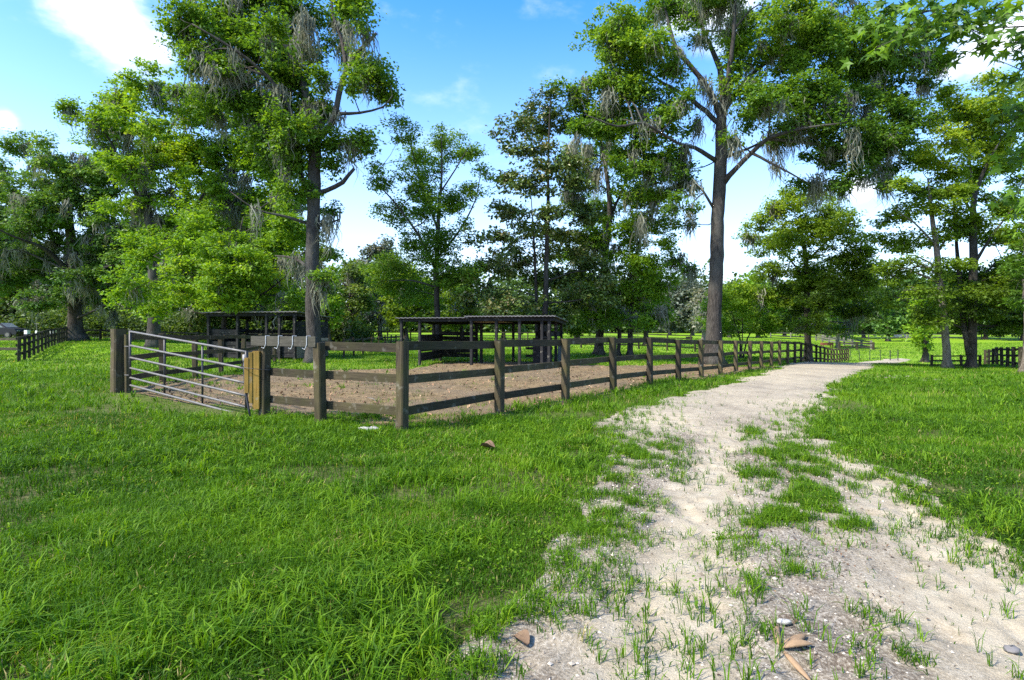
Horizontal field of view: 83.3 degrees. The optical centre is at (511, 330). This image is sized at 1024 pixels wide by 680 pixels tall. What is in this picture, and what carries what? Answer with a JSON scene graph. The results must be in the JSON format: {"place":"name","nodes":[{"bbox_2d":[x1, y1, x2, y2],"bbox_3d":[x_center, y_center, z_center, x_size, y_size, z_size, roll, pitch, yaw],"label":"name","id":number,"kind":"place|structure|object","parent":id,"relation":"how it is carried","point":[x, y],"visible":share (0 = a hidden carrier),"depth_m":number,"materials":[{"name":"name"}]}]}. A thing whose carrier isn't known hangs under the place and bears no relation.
{"place":"outdoors","nodes":[
{"label":"outdoors","id":0,"kind":"place"},
{"bbox_2d":[0,331,1023,679],"bbox_3d":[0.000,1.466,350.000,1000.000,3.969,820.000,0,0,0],"label":"ground","id":1,"kind":"structure","parent":0,"point":[954,339],"depth_m":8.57,"materials":[{"name":"green plant"}]},
{"bbox_2d":[0,215,21,251],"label":"oak tree","id":2,"kind":"object","parent":1,"relation":"on","point":[7,240],"visible":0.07,"depth_m":72.50,"materials":[{"name":"green plant"}]},
{"bbox_2d":[0,323,30,337],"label":"parked car","id":3,"kind":"object","parent":1,"relation":"on","point":[7,330],"visible":0.8,"depth_m":57.22,"materials":[{"name":"black paint"}]},
{"bbox_2d":[0,240,44,323],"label":"oak tree","id":4,"kind":"object","parent":1,"relation":"on","point":[6,300],"visible":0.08,"depth_m":67.40,"materials":[{"name":"green plant"}]},
{"bbox_2d":[23,330,30,335],"bbox_3d":[-45.450,0.362,54.000,0.399,0.890,0.441,0,0,0],"label":"utility box","id":5,"kind":"object","parent":1,"relation":"on","point":[26,332],"visible":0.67,"depth_m":53.81,"materials":[{"name":"white paint"}]},
{"bbox_2d":[0,327,67,361],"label":"board fence","id":6,"kind":"object","parent":1,"relation":"on","point":[53,337],"visible":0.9,"depth_m":33.08,"materials":[{"name":"brown wood"}]},
{"bbox_2d":[8,257,66,316],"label":"oak tree","id":7,"kind":"object","parent":1,"relation":"on","point":[38,286],"visible":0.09,"depth_m":65.08,"materials":[{"name":"green plant"}]},
{"bbox_2d":[0,127,178,340],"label":"live oak","id":8,"kind":"object","parent":1,"relation":"on","point":[41,213],"visible":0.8,"depth_m":48.08,"materials":[{"name":"green plant"}]},
{"bbox_2d":[80,243,139,313],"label":"oak tree","id":9,"kind":"object","parent":1,"relation":"on","point":[116,298],"visible":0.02,"depth_m":72.59,"materials":[{"name":"green plant"}]},
{"bbox_2d":[124,331,247,413],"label":"metal gate","id":10,"kind":"structure","parent":1,"relation":"on","point":[202,373],"depth_m":11.61,"materials":[{"name":"metal"}]},
{"bbox_2d":[242,354,250,416],"bbox_3d":[-4.555,0.960,9.885,0.069,1.107,0.417,0,0,-40],"label":"rod","id":11,"kind":"object","parent":10,"relation":"attached to","point":[246,395],"visible":0.69,"depth_m":9.83,"materials":[{"name":"black metal"}]},
{"bbox_2d":[51,56,325,347],"bbox_3d":[-21.689,-8.624,39.216,18.144,19.985,10.187,0,0,0],"label":"oak tree","id":12,"kind":"object","parent":1,"relation":"on","point":[112,123],"visible":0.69,"depth_m":38.78,"materials":[{"name":"green plant"}]},
{"bbox_2d":[0,296,377,341],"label":"undergrowth","id":13,"kind":"object","parent":1,"relation":"on","point":[126,321],"visible":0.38,"depth_m":61.03,"materials":[{"name":"green plant"}]},
{"bbox_2d":[162,185,223,320],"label":"oak tree","id":14,"kind":"object","parent":1,"relation":"on","point":[198,191],"visible":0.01,"depth_m":90.81,"materials":[{"name":"green plant"}]},
{"bbox_2d":[110,329,276,392],"bbox_3d":[-10.201,0.853,20.303,0.468,1.809,14.604,0,0,-10],"label":"paddock fence","id":15,"kind":"object","parent":1,"relation":"on","point":[119,363],"visible":0.61,"depth_m":14.85,"materials":[{"name":"brown wood"}]},
{"bbox_2d":[159,213,239,335],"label":"oak tree","id":16,"kind":"object","parent":1,"relation":"on","point":[189,301],"visible":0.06,"depth_m":61.17,"materials":[{"name":"green plant"}]},
{"bbox_2d":[97,209,306,330],"bbox_3d":[-16.608,-2.650,31.495,12.541,8.469,7.374,0,0,0],"label":"maple tree","id":17,"kind":"object","parent":1,"relation":"on","point":[216,289],"visible":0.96,"depth_m":30.24,"materials":[{"name":"green plant"}]},
{"bbox_2d":[84,329,329,341],"bbox_3d":[-28.008,0.661,51.212,24.227,1.729,0.229,0,0,4],"label":"fence","id":18,"kind":"object","parent":1,"relation":"on","point":[100,334],"visible":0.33,"depth_m":51.62,"materials":[{"name":"brown wood"}]},
{"bbox_2d":[210,188,278,299],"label":"oak tree","id":19,"kind":"object","parent":1,"relation":"on","point":[227,232],"depth_m":69.62,"materials":[{"name":"green plant"}]},
{"bbox_2d":[222,184,304,328],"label":"oak tree","id":20,"kind":"object","parent":1,"relation":"on","point":[249,232],"visible":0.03,"depth_m":63.66,"materials":[{"name":"green plant"}]},
{"bbox_2d":[200,311,333,359],"bbox_3d":[-13.107,0.367,31.107,5.650,2.742,3.500,0,0,13],"label":"run in shed","id":21,"kind":"object","parent":1,"relation":"on","point":[299,327],"visible":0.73,"depth_m":29.94,"materials":[{"name":"black wood"}]},
{"bbox_2d":[150,0,405,362],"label":"sweetgum tree","id":22,"kind":"object","parent":1,"relation":"on","point":[280,122],"visible":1,"depth_m":26.38,"materials":[{"name":"green plant"}]},
{"bbox_2d":[272,206,343,310],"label":"oak tree","id":23,"kind":"object","parent":1,"relation":"on","point":[291,279],"visible":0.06,"depth_m":73.02,"materials":[{"name":"green plant"}]},
{"bbox_2d":[304,262,347,341],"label":"oak tree","id":24,"kind":"object","parent":1,"relation":"on","point":[332,311],"visible":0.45,"depth_m":57.38,"materials":[{"name":"green plant"}]},
{"bbox_2d":[322,257,379,341],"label":"oak tree","id":25,"kind":"object","parent":1,"relation":"on","point":[355,276],"visible":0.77,"depth_m":61.22,"materials":[{"name":"green plant"}]},
{"bbox_2d":[358,426,377,429],"bbox_3d":[-2.092,1.451,8.448,0.332,0.107,0.154,0,0,-7],"label":"stone","id":26,"kind":"object","parent":1,"relation":"on","point":[369,427],"visible":0.35,"depth_m":8.43,"materials":[{"name":"white stone"}]},
{"bbox_2d":[342,335,399,356],"bbox_3d":[-9.175,0.997,39.561,0.182,1.446,16.424,0,0,0],"label":"thin post fence","id":27,"kind":"object","parent":1,"relation":"on","point":[372,338],"visible":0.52,"depth_m":37.49,"materials":[{"name":"brown wood"}]},
{"bbox_2d":[341,234,413,339],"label":"oak tree","id":28,"kind":"object","parent":1,"relation":"on","point":[366,251],"visible":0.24,"depth_m":77.86,"materials":[{"name":"green plant"}]},
{"bbox_2d":[374,262,442,340],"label":"oak tree","id":29,"kind":"object","parent":1,"relation":"on","point":[393,311],"visible":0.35,"depth_m":69.34,"materials":[{"name":"green plant"}]},
{"bbox_2d":[358,109,505,358],"bbox_3d":[-4.629,-5.113,31.214,8.670,13.583,7.126,0,0,0],"label":"water oak","id":30,"kind":"object","parent":1,"relation":"on","point":[438,239],"visible":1,"depth_m":30.96,"materials":[{"name":"green plant"}]},
{"bbox_2d":[132,362,772,425],"bbox_3d":[0.227,1.617,22.740,15.148,0.531,26.488,0,0,37],"label":"dirt pen","id":31,"kind":"object","parent":1,"relation":"on","point":[461,390],"visible":0.54,"depth_m":14.71,"materials":[{"name":"brown soil"}]},
{"bbox_2d":[140,361,1022,674],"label":"leaf litter","id":32,"kind":"object","parent":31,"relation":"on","point":[534,403],"visible":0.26,"depth_m":12.74,"materials":[{"name":"brown plant"}]},
{"bbox_2d":[423,272,486,331],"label":"oak tree","id":33,"kind":"object","parent":1,"relation":"on","point":[454,313],"visible":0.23,"depth_m":74.72,"materials":[{"name":"green plant"}]},
{"bbox_2d":[396,315,567,365],"bbox_3d":[-1.199,0.571,26.372,7.050,2.456,4.200,0,0,13],"label":"run in shed","id":34,"kind":"object","parent":1,"relation":"on","point":[542,354],"visible":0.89,"depth_m":25.51,"materials":[{"name":"black wood"}]},
{"bbox_2d":[480,440,494,446],"bbox_3d":[-0.296,1.375,7.000,0.162,0.075,0.157,0,0,-21],"label":"dead leaf","id":35,"kind":"object","parent":1,"relation":"on","point":[489,443],"visible":1,"depth_m":7.00,"materials":[{"name":"beige plant"}]},
{"bbox_2d":[478,286,530,339],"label":"oak tree","id":36,"kind":"object","parent":1,"relation":"on","point":[505,326],"visible":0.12,"depth_m":82.78,"materials":[{"name":"green plant"}]},
{"bbox_2d":[5,255,1020,333],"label":"distant woods","id":37,"kind":"object","parent":1,"relation":"on","point":[426,328],"visible":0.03,"depth_m":210.57,"materials":[{"name":"green plant"}]},
{"bbox_2d":[374,331,691,340],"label":"fence","id":38,"kind":"object","parent":1,"relation":"on","point":[503,335],"visible":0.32,"depth_m":74.08,"materials":[{"name":"brown wood"}]},
{"bbox_2d":[440,84,631,337],"bbox_3d":[1.476,-5.934,31.343,10.540,15.244,7.548,0,0,0],"label":"magnolia tree","id":39,"kind":"object","parent":1,"relation":"on","point":[501,302],"visible":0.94,"depth_m":30.52,"materials":[{"name":"green plant"}]},
{"bbox_2d":[251,336,849,431],"bbox_3d":[18.121,1.828,36.659,3.335,3.482,69.944,0,0,38],"label":"paddock fence","id":40,"kind":"object","parent":1,"relation":"on","point":[402,410],"visible":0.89,"depth_m":9.96,"materials":[{"name":"brown wood"}]},
{"bbox_2d":[240,351,270,408],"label":"spacer timbers","id":41,"kind":"object","parent":40,"relation":"attached to","point":[252,365],"visible":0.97,"depth_m":9.85,"materials":[{"name":"wood"}]},
{"bbox_2d":[549,283,594,344],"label":"oak tree","id":42,"kind":"object","parent":1,"relation":"on","point":[578,317],"visible":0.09,"depth_m":60.98,"materials":[{"name":"green plant"}]},
{"bbox_2d":[551,120,661,355],"bbox_3d":[6.307,-5.926,36.114,8.227,15.206,8.560,0,0,0],"label":"oak tree","id":43,"kind":"object","parent":1,"relation":"on","point":[601,239],"visible":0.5,"depth_m":34.88,"materials":[{"name":"green plant"}]},
{"bbox_2d":[580,343,697,351],"bbox_3d":[12.499,1.436,51.007,13.282,1.591,0.206,0,0,-9],"label":"fence","id":44,"kind":"object","parent":1,"relation":"on","point":[666,346],"visible":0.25,"depth_m":51.13,"materials":[{"name":"brown wood"}]},
{"bbox_2d":[574,184,705,355],"bbox_3d":[7.765,-3.255,33.879,8.562,9.989,5.979,0,0,0],"label":"oak tree","id":45,"kind":"object","parent":1,"relation":"on","point":[648,269],"visible":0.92,"depth_m":33.34,"materials":[{"name":"green plant"}]},
{"bbox_2d":[626,272,673,344],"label":"oak tree","id":46,"kind":"object","parent":1,"relation":"on","point":[645,332],"visible":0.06,"depth_m":65.78,"materials":[{"name":"green plant"}]},
{"bbox_2d":[649,285,693,335],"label":"oak tree","id":47,"kind":"object","parent":1,"relation":"on","point":[679,308],"visible":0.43,"depth_m":148.47,"materials":[{"name":"green plant"}]},
{"bbox_2d":[670,279,707,335],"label":"oak tree","id":48,"kind":"object","parent":1,"relation":"on","point":[684,322],"visible":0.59,"depth_m":147.40,"materials":[{"name":"green plant"}]},
{"bbox_2d":[686,283,724,339],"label":"oak tree","id":49,"kind":"object","parent":1,"relation":"on","point":[699,296],"visible":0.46,"depth_m":90.97,"materials":[{"name":"green plant"}]},
{"bbox_2d":[689,275,784,357],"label":"tree","id":50,"kind":"object","parent":1,"relation":"on","point":[732,302],"visible":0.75,"depth_m":40.68,"materials":[{"name":"green plant"}]},
{"bbox_2d":[722,278,751,337],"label":"oak tree","id":51,"kind":"object","parent":1,"relation":"on","point":[725,285],"visible":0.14,"depth_m":127.29,"materials":[{"name":"green plant"}]},
{"bbox_2d":[540,0,966,364],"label":"sweetgum tree","id":52,"kind":"object","parent":1,"relation":"on","point":[812,29],"visible":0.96,"depth_m":30.29,"materials":[{"name":"green plant"}]},
{"bbox_2d":[736,271,786,337],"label":"oak tree","id":53,"kind":"object","parent":1,"relation":"on","point":[749,281],"visible":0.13,"depth_m":127.78,"materials":[{"name":"green plant"}]},
{"bbox_2d":[769,285,801,336],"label":"oak tree","id":54,"kind":"object","parent":1,"relation":"on","point":[784,334],"visible":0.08,"depth_m":149.50,"materials":[{"name":"green plant"}]},
{"bbox_2d":[731,183,895,361],"bbox_3d":[21.202,-4.065,41.245,11.379,12.901,8.802,0,0,0],"label":"hickory tree","id":55,"kind":"object","parent":1,"relation":"on","point":[855,259],"visible":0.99,"depth_m":40.08,"materials":[{"name":"green plant"}]},
{"bbox_2d":[789,286,861,338],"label":"oak tree","id":56,"kind":"object","parent":1,"relation":"on","point":[826,319],"visible":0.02,"depth_m":136.36,"materials":[{"name":"green plant"}]},
{"bbox_2d":[821,293,863,347],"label":"oak tree","id":57,"kind":"object","parent":1,"relation":"on","point":[837,335],"visible":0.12,"depth_m":97.90,"materials":[{"name":"green plant"}]},
{"bbox_2d":[815,335,871,348],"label":"fence","id":58,"kind":"object","parent":1,"relation":"on","point":[829,338],"visible":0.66,"depth_m":108.95,"materials":[{"name":"grey wood"}]},
{"bbox_2d":[838,342,874,349],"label":"fence","id":59,"kind":"object","parent":1,"relation":"on","point":[857,346],"visible":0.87,"depth_m":95.15,"materials":[{"name":"grey wood"}]},
{"bbox_2d":[831,268,895,336],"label":"oak tree","id":60,"kind":"object","parent":1,"relation":"on","point":[871,318],"visible":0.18,"depth_m":144.46,"materials":[{"name":"green plant"}]},
{"bbox_2d":[850,349,898,360],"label":"wire fence","id":61,"kind":"object","parent":1,"relation":"on","point":[897,355],"visible":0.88,"depth_m":65.23,"materials":[{"name":"metal"}]},
{"bbox_2d":[862,297,909,341],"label":"oak tree","id":62,"kind":"object","parent":1,"relation":"on","point":[887,328],"visible":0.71,"depth_m":127.31,"materials":[{"name":"green plant"}]},
{"bbox_2d":[770,332,1019,338],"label":"fence","id":63,"kind":"object","parent":1,"relation":"on","point":[868,337],"visible":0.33,"depth_m":140.93,"materials":[{"name":"grey wood"}]},
{"bbox_2d":[882,268,928,333],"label":"oak tree","id":64,"kind":"object","parent":1,"relation":"on","point":[913,281],"visible":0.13,"depth_m":154.01,"materials":[{"name":"green plant"}]},
{"bbox_2d":[896,295,939,362],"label":"oak tree","id":65,"kind":"object","parent":1,"relation":"on","point":[924,337],"visible":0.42,"depth_m":61.61,"materials":[{"name":"green plant"}]},
{"bbox_2d":[848,152,990,368],"bbox_3d":[21.272,-4.088,31.279,7.676,12.642,5.644,0,0,-27],"label":"red maple","id":66,"kind":"object","parent":1,"relation":"on","point":[936,268],"visible":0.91,"depth_m":30.86,"materials":[{"name":"green plant"}]},
{"bbox_2d":[839,0,1023,220],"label":"sweetgum tree","id":67,"kind":"object","parent":1,"relation":"on","point":[1006,11],"visible":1,"depth_m":5.85,"materials":[{"name":"green plant"}]},
{"bbox_2d":[911,269,963,337],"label":"oak tree","id":68,"kind":"object","parent":1,"relation":"on","point":[935,284],"visible":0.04,"depth_m":146.12,"materials":[{"name":"green plant"}]},
{"bbox_2d":[930,355,981,366],"bbox_3d":[26.260,1.896,34.129,2.845,0.983,0.208,0,0,5],"label":"rail fence","id":69,"kind":"object","parent":1,"relation":"on","point":[961,360],"visible":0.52,"depth_m":34.14,"materials":[{"name":"brown wood"}]},
{"bbox_2d":[895,67,1023,368],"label":"red maple","id":70,"kind":"object","parent":1,"relation":"on","point":[971,113],"visible":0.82,"depth_m":31.15,"materials":[{"name":"green plant"}]},
{"bbox_2d":[956,268,996,338],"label":"oak tree","id":71,"kind":"object","parent":1,"relation":"on","point":[985,336],"visible":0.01,"depth_m":139.87,"materials":[{"name":"green plant"}]},
{"bbox_2d":[983,297,1022,339],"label":"oak tree","id":72,"kind":"object","parent":1,"relation":"on","point":[1021,337],"visible":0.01,"depth_m":131.69,"materials":[{"name":"green plant"}]},
{"bbox_2d":[984,347,1022,368],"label":"post fence","id":73,"kind":"object","parent":1,"relation":"on","point":[994,356],"visible":0.88,"depth_m":35.92,"materials":[{"name":"brown wood"}]},
{"bbox_2d":[988,136,1023,371],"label":"red maple","id":74,"kind":"object","parent":1,"relation":"on","point":[1013,263],"visible":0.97,"depth_m":26.06,"materials":[{"name":"green plant"}]},
{"bbox_2d":[0,0,1023,330],"label":"sky","id":75,"kind":"structure","parent":0,"point":[464,64],"materials":[{"name":"blue"}]},
{"bbox_2d":[420,358,1023,679],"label":"gravel path","id":76,"kind":"structure","parent":0,"point":[779,386],"depth_m":3.42,"materials":[{"name":"beige gravel"}]},
{"bbox_2d":[512,629,529,644],"bbox_3d":[0.043,1.463,2.755,0.084,0.040,0.085,0,0,0],"label":"dead leaf","id":77,"kind":"object","parent":76,"relation":"on","point":[523,636],"visible":1,"depth_m":2.77,"materials":[{"name":"brown plant"}]},
{"bbox_2d":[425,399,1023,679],"bbox_3d":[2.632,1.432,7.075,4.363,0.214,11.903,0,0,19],"label":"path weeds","id":78,"kind":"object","parent":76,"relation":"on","point":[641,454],"visible":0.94,"depth_m":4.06,"materials":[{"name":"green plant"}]},
{"bbox_2d":[777,618,791,625],"bbox_3d":[1.370,1.466,2.900,0.076,0.039,0.057,0,0,0],"label":"stone","id":79,"kind":"object","parent":76,"relation":"on","point":[781,621],"visible":0.87,"depth_m":2.89,"materials":[{"name":"grey stone"}]},
{"bbox_2d":[774,625,812,647],"bbox_3d":[1.322,1.444,2.749,0.170,0.031,0.225,0,0,0],"label":"dry leaf","id":80,"kind":"object","parent":76,"relation":"on","point":[797,640],"visible":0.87,"depth_m":2.67,"materials":[{"name":"brown plant"}]},
{"bbox_2d":[783,650,810,679],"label":"dry leaf","id":81,"kind":"object","parent":76,"relation":"on","point":[796,665],"visible":1,"depth_m":2.53,"materials":[{"name":"brown plant"}]},
{"bbox_2d":[1003,645,1020,653],"bbox_3d":[2.384,1.519,2.748,0.076,0.035,0.064,0,0,0],"label":"stone","id":82,"kind":"object","parent":76,"relation":"on","point":[1013,649],"visible":0.99,"depth_m":2.73,"materials":[{"name":"grey stone"}]},
{"bbox_2d":[820,342,832,347],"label":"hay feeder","id":83,"kind":"object","parent":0,"point":[823,344],"visible":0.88,"depth_m":97.59,"materials":[{"name":"brown wood"}]}
]}

